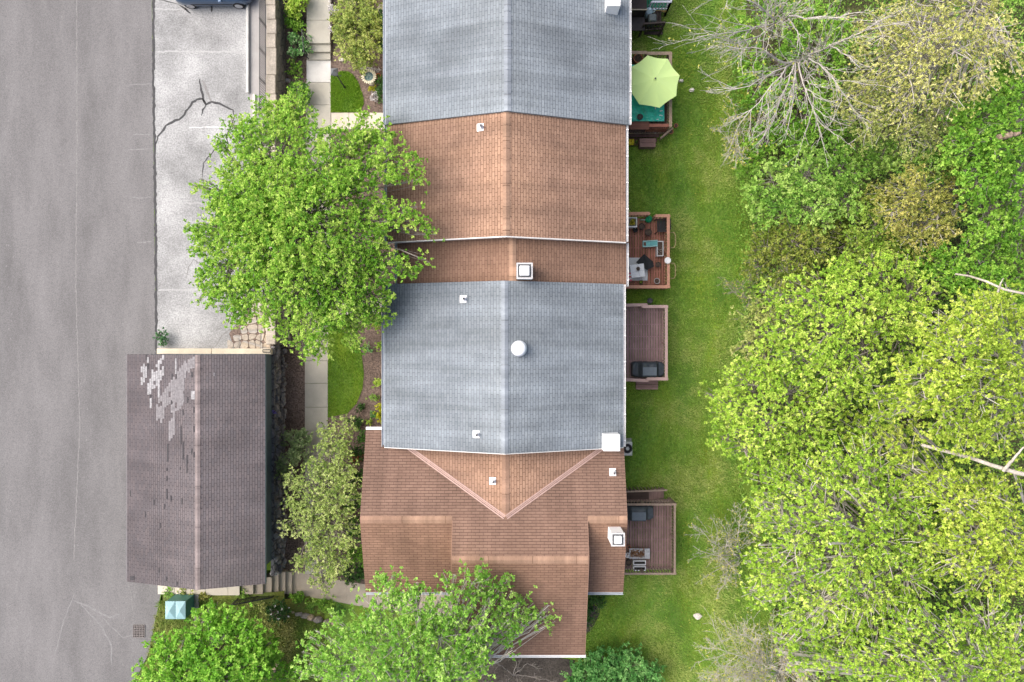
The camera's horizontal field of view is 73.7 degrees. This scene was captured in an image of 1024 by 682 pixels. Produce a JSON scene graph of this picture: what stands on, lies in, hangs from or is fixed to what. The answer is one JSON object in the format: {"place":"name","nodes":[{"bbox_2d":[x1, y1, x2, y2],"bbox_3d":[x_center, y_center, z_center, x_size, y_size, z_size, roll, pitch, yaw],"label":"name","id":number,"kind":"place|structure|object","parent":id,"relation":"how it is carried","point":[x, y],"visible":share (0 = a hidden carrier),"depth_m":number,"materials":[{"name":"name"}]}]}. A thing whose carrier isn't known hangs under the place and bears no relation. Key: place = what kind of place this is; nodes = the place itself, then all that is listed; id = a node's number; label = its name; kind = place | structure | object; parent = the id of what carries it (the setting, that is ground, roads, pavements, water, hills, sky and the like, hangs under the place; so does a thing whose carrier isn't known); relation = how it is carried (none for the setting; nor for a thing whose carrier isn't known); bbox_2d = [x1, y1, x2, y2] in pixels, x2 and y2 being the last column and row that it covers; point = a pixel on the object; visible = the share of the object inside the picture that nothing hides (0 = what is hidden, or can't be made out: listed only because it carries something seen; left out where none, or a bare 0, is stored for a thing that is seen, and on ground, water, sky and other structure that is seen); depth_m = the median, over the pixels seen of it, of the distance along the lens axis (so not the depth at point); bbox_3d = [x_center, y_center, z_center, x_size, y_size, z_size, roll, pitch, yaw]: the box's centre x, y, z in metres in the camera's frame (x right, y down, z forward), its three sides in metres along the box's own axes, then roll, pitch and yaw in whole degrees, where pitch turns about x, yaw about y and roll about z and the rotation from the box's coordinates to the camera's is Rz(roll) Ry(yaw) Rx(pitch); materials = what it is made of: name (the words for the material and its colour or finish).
{"place":"outdoors","nodes":[
{"label":"outdoors","id":0,"kind":"place"},
{"bbox_2d":[0,0,160,681],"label":"road","id":1,"kind":"structure","parent":0,"point":[47,576],"depth_m":36.77,"materials":[{"name":"grey asphalt"}]},
{"bbox_2d":[5,16,151,663],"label":"road markings","id":2,"kind":"object","parent":1,"relation":"on","point":[96,610],"visible":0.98,"depth_m":36.76,"materials":[{"name":"grey paint"}]},
{"bbox_2d":[133,625,144,637],"bbox_3d":[-20.084,15.619,36.746,0.628,0.032,0.688,0,90,0],"label":"storm drain","id":3,"kind":"object","parent":1,"relation":"on","point":[138,631],"visible":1,"depth_m":36.73,"materials":[{"name":"metal"}]},
{"bbox_2d":[73,0,240,616],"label":"faint cracks","id":4,"kind":"object","parent":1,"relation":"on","point":[206,90],"visible":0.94,"depth_m":36.76,"materials":[{"name":"grey asphalt"}]},
{"bbox_2d":[135,37,274,679],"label":"terrain","id":5,"kind":"structure","parent":0,"point":[268,570],"depth_m":36.77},
{"bbox_2d":[157,348,272,354],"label":"wall","id":6,"kind":"structure","parent":5,"relation":"on","point":[215,351],"depth_m":36.45,"materials":[{"name":"beige concrete"}]},
{"bbox_2d":[152,0,265,348],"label":"parking lot","id":7,"kind":"structure","parent":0,"point":[183,150],"depth_m":36.76,"materials":[{"name":"concrete"}]},
{"bbox_2d":[152,327,168,346],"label":"weed","id":8,"kind":"object","parent":7,"relation":"on","point":[161,338],"visible":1,"depth_m":36.35,"materials":[{"name":"green plant"}]},
{"bbox_2d":[152,0,234,353],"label":"pavement cracks","id":9,"kind":"object","parent":7,"relation":"on","point":[155,140],"visible":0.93,"depth_m":36.75,"materials":[{"name":"black asphalt"}]},
{"bbox_2d":[155,8,245,290],"bbox_3d":[-16.764,-10.307,36.754,5.009,0.001,15.231,0,90,0],"label":"faint parking line","id":10,"kind":"object","parent":7,"relation":"on","point":[193,52],"visible":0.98,"depth_m":36.75,"materials":[{"name":"white paint"}]},
{"bbox_2d":[176,0,251,8],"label":"parked car","id":11,"kind":"object","parent":7,"relation":"on","point":[194,4],"visible":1,"depth_m":36.13,"materials":[{"name":"blue paint"}]},
{"bbox_2d":[246,4,249,93],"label":"kerb","id":12,"kind":"structure","parent":7,"relation":"on","point":[248,48],"depth_m":36.57,"materials":[{"name":"concrete"}]},
{"bbox_2d":[227,303,273,347],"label":"flagstone paving","id":13,"kind":"structure","parent":7,"relation":"on","point":[252,328],"depth_m":36.73,"materials":[{"name":"beige stone"}]},
{"bbox_2d":[136,591,324,681],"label":"bank","id":14,"kind":"structure","parent":0,"point":[294,607],"depth_m":37.25,"materials":[{"name":"green plant"}]},
{"bbox_2d":[165,594,198,618],"bbox_3d":[-17.516,13.886,36.330,1.255,1.440,1.430,0,90,0],"label":"utility cabinet","id":15,"kind":"object","parent":14,"relation":"on","point":[178,606],"visible":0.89,"depth_m":35.73,"materials":[{"name":"teal metal"}]},
{"bbox_2d":[158,585,239,594],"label":"terrace walk","id":16,"kind":"structure","parent":14,"relation":"on","point":[227,591],"depth_m":36.75,"materials":[{"name":"concrete"}]},
{"bbox_2d":[130,598,304,681],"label":"shade tree","id":17,"kind":"object","parent":14,"relation":"on","point":[245,662],"visible":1,"depth_m":31.93,"materials":[{"name":"green plant"}]},
{"bbox_2d":[265,596,290,625],"bbox_3d":[-12.486,14.588,36.899,1.444,1.327,1.505,-14,90,0],"label":"flowering shrub","id":18,"kind":"object","parent":14,"relation":"on","point":[278,608],"visible":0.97,"depth_m":36.68,"materials":[{"name":"green plant"}]},
{"bbox_2d":[250,0,266,173],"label":"sidewalk","id":19,"kind":"structure","parent":0,"point":[254,46],"depth_m":36.72,"materials":[{"name":"concrete"}]},
{"bbox_2d":[259,0,265,109],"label":"railing","id":20,"kind":"object","parent":19,"relation":"on","point":[261,50],"visible":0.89,"depth_m":36.07,"materials":[{"name":"black metal"}]},
{"bbox_2d":[307,60,330,81],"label":"pale path panel","id":21,"kind":"structure","parent":0,"point":[318,70],"depth_m":37.96,"materials":[{"name":"concrete"}]},
{"bbox_2d":[327,71,363,417],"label":"front lawn","id":22,"kind":"structure","parent":0,"point":[343,379],"depth_m":37.97,"materials":[{"name":"green plant"}]},
{"bbox_2d":[330,71,363,112],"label":"grass","id":23,"kind":"structure","parent":22,"relation":"on","point":[337,93],"depth_m":37.94,"materials":[{"name":"green plant"}]},
{"bbox_2d":[331,4,383,314],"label":"entrance path","id":24,"kind":"structure","parent":0,"point":[350,116],"depth_m":37.97,"materials":[{"name":"concrete"}]},
{"bbox_2d":[292,570,452,614],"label":"path","id":25,"kind":"structure","parent":0,"point":[340,591],"depth_m":37.97,"materials":[{"name":"concrete"}]},
{"bbox_2d":[269,0,780,681],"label":"ground","id":26,"kind":"structure","parent":0,"point":[687,308],"depth_m":38.03,"materials":[{"name":"green plant"}]},
{"bbox_2d":[126,354,271,589],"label":"garage","id":27,"kind":"structure","parent":26,"relation":"on","point":[198,471],"depth_m":33.75,"materials":[{"name":"grey"}]},
{"bbox_2d":[241,570,292,593],"bbox_3d":[-13.425,13.341,37.513,2.469,1.175,1.366,0,90,0],"label":"flight of steps","id":28,"kind":"object","parent":26,"relation":"on","point":[283,581],"visible":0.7,"depth_m":37.45,"materials":[{"name":"concrete"}]},
{"bbox_2d":[266,0,285,344],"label":"retaining wall","id":29,"kind":"structure","parent":26,"relation":"on","point":[275,55],"depth_m":36.31,"materials":[{"name":"grey concrete"}]},
{"bbox_2d":[271,344,287,575],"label":"rubble wall","id":30,"kind":"structure","parent":26,"relation":"on","point":[279,384],"depth_m":36.98,"materials":[{"name":"black stone"}]},
{"bbox_2d":[282,0,306,572],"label":"planting bed","id":31,"kind":"object","parent":26,"relation":"on","point":[294,405],"visible":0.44,"depth_m":37.99,"materials":[{"name":"green plant"}]},
{"bbox_2d":[274,426,314,489],"bbox_3d":[-11.618,6.270,36.900,2.210,2.213,3.450,0,90,0],"label":"shrub","id":32,"kind":"object","parent":31,"relation":"on","point":[295,452],"visible":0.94,"depth_m":36.43,"materials":[{"name":"green plant"}]},
{"bbox_2d":[283,10,305,33],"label":"shrub","id":33,"kind":"object","parent":31,"relation":"on","point":[294,23],"visible":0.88,"depth_m":37.28,"materials":[{"name":"green plant"}]},
{"bbox_2d":[285,58,303,78],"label":"shrub","id":34,"kind":"object","parent":31,"relation":"on","point":[294,67],"visible":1,"depth_m":37.53,"materials":[{"name":"green plant"}]},
{"bbox_2d":[283,0,309,19],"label":"shrub","id":35,"kind":"object","parent":31,"relation":"on","point":[293,7],"visible":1,"depth_m":36.87,"materials":[{"name":"green plant"}]},
{"bbox_2d":[285,77,314,106],"bbox_3d":[-11.550,-13.501,37.299,1.682,1.420,1.493,-43,90,0],"label":"shrub","id":36,"kind":"object","parent":31,"relation":"on","point":[304,86],"visible":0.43,"depth_m":37.19,"materials":[{"name":"green plant"}]},
{"bbox_2d":[287,32,313,57],"bbox_3d":[-11.630,-16.207,37.499,1.417,1.024,1.447,0,90,0],"label":"shrub","id":37,"kind":"object","parent":31,"relation":"on","point":[295,50],"visible":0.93,"depth_m":37.34,"materials":[{"name":"green plant"}]},
{"bbox_2d":[183,76,444,365],"bbox_3d":[-8.986,-5.312,33.048,11.985,9.967,12.066,26,90,0],"label":"shade tree","id":38,"kind":"object","parent":31,"relation":"on","point":[262,217],"visible":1,"depth_m":29.96,"materials":[{"name":"green plant"}]},
{"bbox_2d":[291,611,337,625],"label":"boulder wall","id":39,"kind":"structure","parent":26,"relation":"on","point":[311,617],"depth_m":37.74,"materials":[{"name":"grey stone"}]},
{"bbox_2d":[305,0,331,573],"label":"footpath","id":40,"kind":"structure","parent":26,"relation":"on","point":[316,376],"depth_m":37.97,"materials":[{"name":"concrete"}]},
{"bbox_2d":[316,595,335,613],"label":"garden plant","id":41,"kind":"object","parent":26,"relation":"on","point":[324,606],"visible":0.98,"depth_m":37.72,"materials":[{"name":"green plant"}]},
{"bbox_2d":[328,0,394,583],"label":"planting bed","id":42,"kind":"object","parent":26,"relation":"on","point":[372,365],"visible":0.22,"depth_m":37.99,"materials":[{"name":"green plant"}]},
{"bbox_2d":[276,414,362,596],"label":"ornamental tree","id":43,"kind":"object","parent":42,"relation":"on","point":[323,492],"visible":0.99,"depth_m":34.98,"materials":[{"name":"green plant"}]},
{"bbox_2d":[337,561,360,587],"bbox_3d":[-8.792,12.671,37.357,1.399,1.311,1.409,24,90,0],"label":"shrub","id":44,"kind":"object","parent":42,"relation":"on","point":[350,579],"visible":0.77,"depth_m":37.26,"materials":[{"name":"green plant"}]},
{"bbox_2d":[343,515,360,543],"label":"shrub","id":45,"kind":"object","parent":42,"relation":"on","point":[353,521],"visible":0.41,"depth_m":36.64,"materials":[{"name":"green plant"}]},
{"bbox_2d":[343,544,363,567],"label":"shrub","id":46,"kind":"object","parent":42,"relation":"on","point":[356,556],"visible":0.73,"depth_m":36.55,"materials":[{"name":"green plant"}]},
{"bbox_2d":[327,0,382,77],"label":"shrub","id":47,"kind":"object","parent":42,"relation":"on","point":[361,30],"visible":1,"depth_m":36.02,"materials":[{"name":"green plant"}]},
{"bbox_2d":[361,68,376,85],"bbox_3d":[-7.812,-14.434,37.602,0.860,0.795,0.860,0,90,0],"label":"bird bath","id":48,"kind":"object","parent":42,"relation":"on","point":[369,78],"visible":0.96,"depth_m":37.24,"materials":[{"name":"beige stone"}]},
{"bbox_2d":[290,557,561,681],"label":"shade tree","id":49,"kind":"object","parent":26,"relation":"on","point":[438,667],"visible":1,"depth_m":29.46,"materials":[{"name":"green plant"}]},
{"bbox_2d":[360,427,627,657],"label":"townhouse","id":50,"kind":"structure","parent":26,"relation":"on","point":[552,526],"depth_m":31.78,"materials":[{"name":"brown"}]},
{"bbox_2d":[382,281,625,454],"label":"townhouse","id":51,"kind":"structure","parent":26,"relation":"on","point":[504,367],"depth_m":31.50,"materials":[{"name":"grey"}]},
{"bbox_2d":[384,112,628,243],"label":"townhouse","id":52,"kind":"structure","parent":26,"relation":"on","point":[509,175],"depth_m":31.25,"materials":[{"name":"orange"}]},
{"bbox_2d":[383,0,631,124],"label":"townhouse","id":53,"kind":"structure","parent":26,"relation":"on","point":[566,59],"depth_m":31.24,"materials":[{"name":"grey"}]},
{"bbox_2d":[395,238,628,286],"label":"townhouse","id":54,"kind":"structure","parent":26,"relation":"on","point":[508,259],"depth_m":31.80,"materials":[{"name":"brown"}]},
{"bbox_2d":[478,606,599,681],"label":"bare earth","id":55,"kind":"structure","parent":26,"relation":"on","point":[552,669],"depth_m":37.99,"materials":[{"name":"brown soil"}]},
{"bbox_2d":[490,658,554,681],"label":"bare shrub","id":56,"kind":"object","parent":55,"relation":"on","point":[516,666],"visible":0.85,"depth_m":37.24,"materials":[{"name":"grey plant"}]},
{"bbox_2d":[587,595,606,626],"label":"shrub","id":57,"kind":"object","parent":26,"relation":"on","point":[597,601],"visible":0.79,"depth_m":37.24,"materials":[{"name":"green plant"}]},
{"bbox_2d":[559,641,666,681],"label":"shrub","id":58,"kind":"object","parent":26,"relation":"on","point":[614,668],"visible":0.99,"depth_m":36.52,"materials":[{"name":"green plant"}]},
{"bbox_2d":[631,0,646,16],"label":"deck screen","id":59,"kind":"object","parent":26,"relation":"on","point":[638,8],"visible":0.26,"depth_m":36.00,"materials":[{"name":"black"}]},
{"bbox_2d":[626,303,667,388],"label":"deck","id":60,"kind":"structure","parent":26,"relation":"on","point":[646,336],"depth_m":37.45,"materials":[{"name":"brown wood"}]},
{"bbox_2d":[630,361,663,376],"bbox_3d":[7.332,1.531,36.888,1.698,1.125,0.874,0,90,0],"label":"covered grill","id":61,"kind":"object","parent":60,"relation":"on","point":[646,368],"visible":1,"depth_m":36.58,"materials":[{"name":"black fabric"}]},
{"bbox_2d":[638,138,655,148],"bbox_3d":[7.453,-10.894,37.775,0.881,0.550,0.465,0,90,0],"label":"storage box","id":62,"kind":"object","parent":26,"relation":"on","point":[647,143],"visible":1,"depth_m":37.50,"materials":[{"name":"brown wood"}]},
{"bbox_2d":[631,11,665,37],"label":"deck","id":63,"kind":"structure","parent":26,"relation":"on","point":[638,23],"depth_m":36.80,"materials":[{"name":"paint"}]},
{"bbox_2d":[624,487,676,574],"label":"deck","id":64,"kind":"structure","parent":26,"relation":"on","point":[652,496],"depth_m":37.40,"materials":[{"name":"brown wood"}]},
{"bbox_2d":[627,502,652,520],"bbox_3d":[6.753,9.239,36.837,1.704,1.125,0.860,0,90,0],"label":"covered grill","id":65,"kind":"object","parent":64,"relation":"on","point":[639,513],"visible":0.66,"depth_m":36.37,"materials":[{"name":"grey fabric"}]},
{"bbox_2d":[628,51,672,141],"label":"deck","id":66,"kind":"structure","parent":26,"relation":"on","point":[645,129],"depth_m":36.93,"materials":[{"name":"brown wood"}]},
{"bbox_2d":[631,65,663,121],"bbox_3d":[7.108,-13.319,36.985,2.125,0.829,3.041,0,90,0],"label":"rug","id":67,"kind":"object","parent":66,"relation":"on","point":[650,113],"visible":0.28,"depth_m":36.64,"materials":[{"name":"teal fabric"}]},
{"bbox_2d":[631,55,679,107],"bbox_3d":[7.343,-13.459,36.165,2.580,2.470,2.580,10,90,0],"label":"umbrella","id":68,"kind":"object","parent":66,"relation":"on","point":[654,82],"visible":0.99,"depth_m":35.30,"materials":[{"name":"green fabric"}]},
{"bbox_2d":[626,212,675,289],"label":"deck","id":69,"kind":"structure","parent":26,"relation":"on","point":[658,272],"depth_m":37.45,"materials":[{"name":"brown wood"}]},
{"bbox_2d":[629,258,647,280],"bbox_3d":[6.713,-3.942,37.438,1.442,0.016,1.255,0,90,0],"label":"rug","id":70,"kind":"object","parent":69,"relation":"on","point":[632,261],"visible":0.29,"depth_m":37.43,"materials":[{"name":"grey fabric"}]},
{"bbox_2d":[629,263,644,277],"bbox_3d":[6.762,-3.753,37.087,0.740,0.729,0.783,-7,90,0],"label":"garden table","id":71,"kind":"object","parent":70,"relation":"on","point":[635,273],"visible":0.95,"depth_m":36.73,"materials":[{"name":"white metal"}]},
{"bbox_2d":[647,0,671,16],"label":"deck","id":72,"kind":"structure","parent":26,"relation":"on","point":[663,7],"depth_m":37.20,"materials":[{"name":"green carpet"}]},
{"bbox_2d":[684,500,760,600],"bbox_3d":[11.144,11.003,36.146,4.644,3.750,4.807,-30,90,0],"label":"bare shrub","id":73,"kind":"object","parent":26,"relation":"on","point":[724,568],"visible":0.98,"depth_m":36.10,"materials":[{"name":"grey plant"}]},
{"bbox_2d":[708,92,765,168],"bbox_3d":[11.591,-10.681,36.117,3.196,3.793,4.011,28,90,0],"label":"bare shrub","id":74,"kind":"object","parent":26,"relation":"on","point":[735,151],"visible":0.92,"depth_m":35.50,"materials":[{"name":"beige plant"}]},
{"bbox_2d":[728,277,786,360],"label":"woodland tree","id":75,"kind":"object","parent":26,"relation":"on","point":[758,316],"visible":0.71,"depth_m":33.71,"materials":[{"name":"green plant"}]},
{"bbox_2d":[746,0,1023,681],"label":"woodland floor","id":76,"kind":"structure","parent":0,"point":[854,5],"depth_m":38.01,"materials":[{"name":"green plant"}]},
{"bbox_2d":[689,606,831,681],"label":"bare shrub","id":77,"kind":"object","parent":76,"relation":"on","point":[750,677],"visible":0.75,"depth_m":34.68,"materials":[{"name":"grey plant"}]},
{"bbox_2d":[717,256,807,309],"bbox_3d":[12.636,-3.143,35.040,3.932,5.954,3.063,0,90,0],"label":"bare shrub","id":78,"kind":"object","parent":76,"relation":"on","point":[742,295],"visible":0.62,"depth_m":36.01,"materials":[{"name":"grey plant"}]},
{"bbox_2d":[652,0,885,90],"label":"bare tree","id":79,"kind":"object","parent":76,"relation":"on","point":[773,18],"visible":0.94,"depth_m":29.50,"materials":[{"name":"grey plant"}]},
{"bbox_2d":[697,337,859,488],"bbox_3d":[12.537,3.428,33.814,7.208,8.403,7.029,-40,90,0],"label":"woodland tree","id":80,"kind":"object","parent":76,"relation":"on","point":[780,433],"visible":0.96,"depth_m":31.18,"materials":[{"name":"green plant"}]},
{"bbox_2d":[728,0,862,182],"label":"woodland tree","id":81,"kind":"object","parent":76,"relation":"on","point":[799,128],"visible":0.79,"depth_m":35.21,"materials":[{"name":"green plant"}]},
{"bbox_2d":[738,205,872,289],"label":"woodland tree","id":82,"kind":"object","parent":76,"relation":"on","point":[796,247],"visible":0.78,"depth_m":33.48,"materials":[{"name":"green plant"}]},
{"bbox_2d":[697,0,926,166],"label":"bare tree","id":83,"kind":"object","parent":76,"relation":"on","point":[799,60],"visible":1,"depth_m":29.43,"materials":[{"name":"grey plant"}]},
{"bbox_2d":[740,131,892,237],"bbox_3d":[15.306,-7.612,34.979,7.914,6.062,4.868,-17,90,0],"label":"woodland tree","id":84,"kind":"object","parent":76,"relation":"on","point":[836,190],"visible":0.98,"depth_m":33.02,"materials":[{"name":"green plant"}]},
{"bbox_2d":[734,301,926,562],"bbox_3d":[15.756,4.485,35.056,10.397,5.917,13.838,0,90,0],"label":"woodland tree","id":85,"kind":"object","parent":76,"relation":"on","point":[887,370],"visible":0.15,"depth_m":33.28,"materials":[{"name":"green plant"}]},
{"bbox_2d":[752,242,948,419],"bbox_3d":[15.476,-0.412,33.198,9.190,9.651,8.030,0,90,0],"label":"woodland tree","id":86,"kind":"object","parent":76,"relation":"on","point":[886,322],"visible":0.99,"depth_m":30.00,"materials":[{"name":"green plant"}]},
{"bbox_2d":[735,424,968,663],"bbox_3d":[15.853,9.275,33.242,11.171,9.595,11.187,0,90,0],"label":"woodland tree","id":87,"kind":"object","parent":76,"relation":"on","point":[878,529],"visible":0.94,"depth_m":30.45,"materials":[{"name":"green plant"}]},
{"bbox_2d":[762,510,986,681],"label":"woodland tree","id":88,"kind":"object","parent":76,"relation":"on","point":[850,677],"visible":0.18,"depth_m":32.65,"materials":[{"name":"green plant"}]},
{"bbox_2d":[726,0,1023,681],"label":"undergrowth","id":89,"kind":"object","parent":76,"relation":"on","point":[1009,2],"visible":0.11,"depth_m":37.52,"materials":[{"name":"green plant"}]},
{"bbox_2d":[842,184,926,278],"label":"woodland tree","id":90,"kind":"object","parent":76,"relation":"on","point":[868,240],"visible":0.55,"depth_m":32.52,"materials":[{"name":"green plant"}]},
{"bbox_2d":[768,580,1023,681],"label":"woodland tree","id":91,"kind":"object","parent":76,"relation":"on","point":[895,668],"visible":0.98,"depth_m":29.86,"materials":[{"name":"green plant"}]},
{"bbox_2d":[821,39,970,168],"bbox_3d":[18.320,-11.065,34.103,6.942,7.820,5.923,0,90,0],"label":"woodland tree","id":92,"kind":"object","parent":76,"relation":"on","point":[927,132],"visible":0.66,"depth_m":31.61,"materials":[{"name":"green plant"}]},
{"bbox_2d":[854,415,966,569],"bbox_3d":[19.199,7.353,34.585,6.213,6.858,7.781,0,90,0],"label":"woodland tree","id":93,"kind":"object","parent":76,"relation":"on","point":[935,505],"visible":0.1,"depth_m":32.19,"materials":[{"name":"green plant"}]},
{"bbox_2d":[861,156,969,264],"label":"woodland tree","id":94,"kind":"object","parent":76,"relation":"on","point":[931,196],"visible":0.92,"depth_m":31.95,"materials":[{"name":"green plant"}]},
{"bbox_2d":[859,133,987,197],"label":"woodland tree","id":95,"kind":"object","parent":76,"relation":"on","point":[887,159],"visible":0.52,"depth_m":32.64,"materials":[{"name":"green plant"}]},
{"bbox_2d":[836,404,1023,610],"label":"woodland tree","id":96,"kind":"object","parent":76,"relation":"on","point":[989,523],"visible":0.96,"depth_m":29.66,"materials":[{"name":"green plant"}]},
{"bbox_2d":[840,0,1023,141],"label":"woodland tree","id":97,"kind":"object","parent":76,"relation":"on","point":[950,35],"visible":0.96,"depth_m":29.89,"materials":[{"name":"green plant"}]},
{"bbox_2d":[849,278,1023,474],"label":"woodland tree","id":98,"kind":"object","parent":76,"relation":"on","point":[987,369],"visible":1,"depth_m":27.06,"materials":[{"name":"green plant"}]},
{"bbox_2d":[899,238,1023,326],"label":"woodland tree","id":99,"kind":"object","parent":76,"relation":"on","point":[985,270],"visible":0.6,"depth_m":31.78,"materials":[{"name":"green plant"}]},
{"bbox_2d":[921,438,1023,475],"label":"dead tree","id":100,"kind":"object","parent":76,"relation":"on","point":[1005,468],"visible":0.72,"depth_m":27.33,"materials":[{"name":"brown wood"}]},
{"bbox_2d":[936,41,1023,277],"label":"woodland tree","id":101,"kind":"object","parent":76,"relation":"on","point":[1005,168],"visible":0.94,"depth_m":30.51,"materials":[{"name":"green plant"}]},
{"bbox_2d":[955,273,1023,294],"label":"dead branch","id":102,"kind":"object","parent":76,"relation":"on","point":[999,287],"visible":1,"depth_m":25.99,"materials":[{"name":"brown wood"}]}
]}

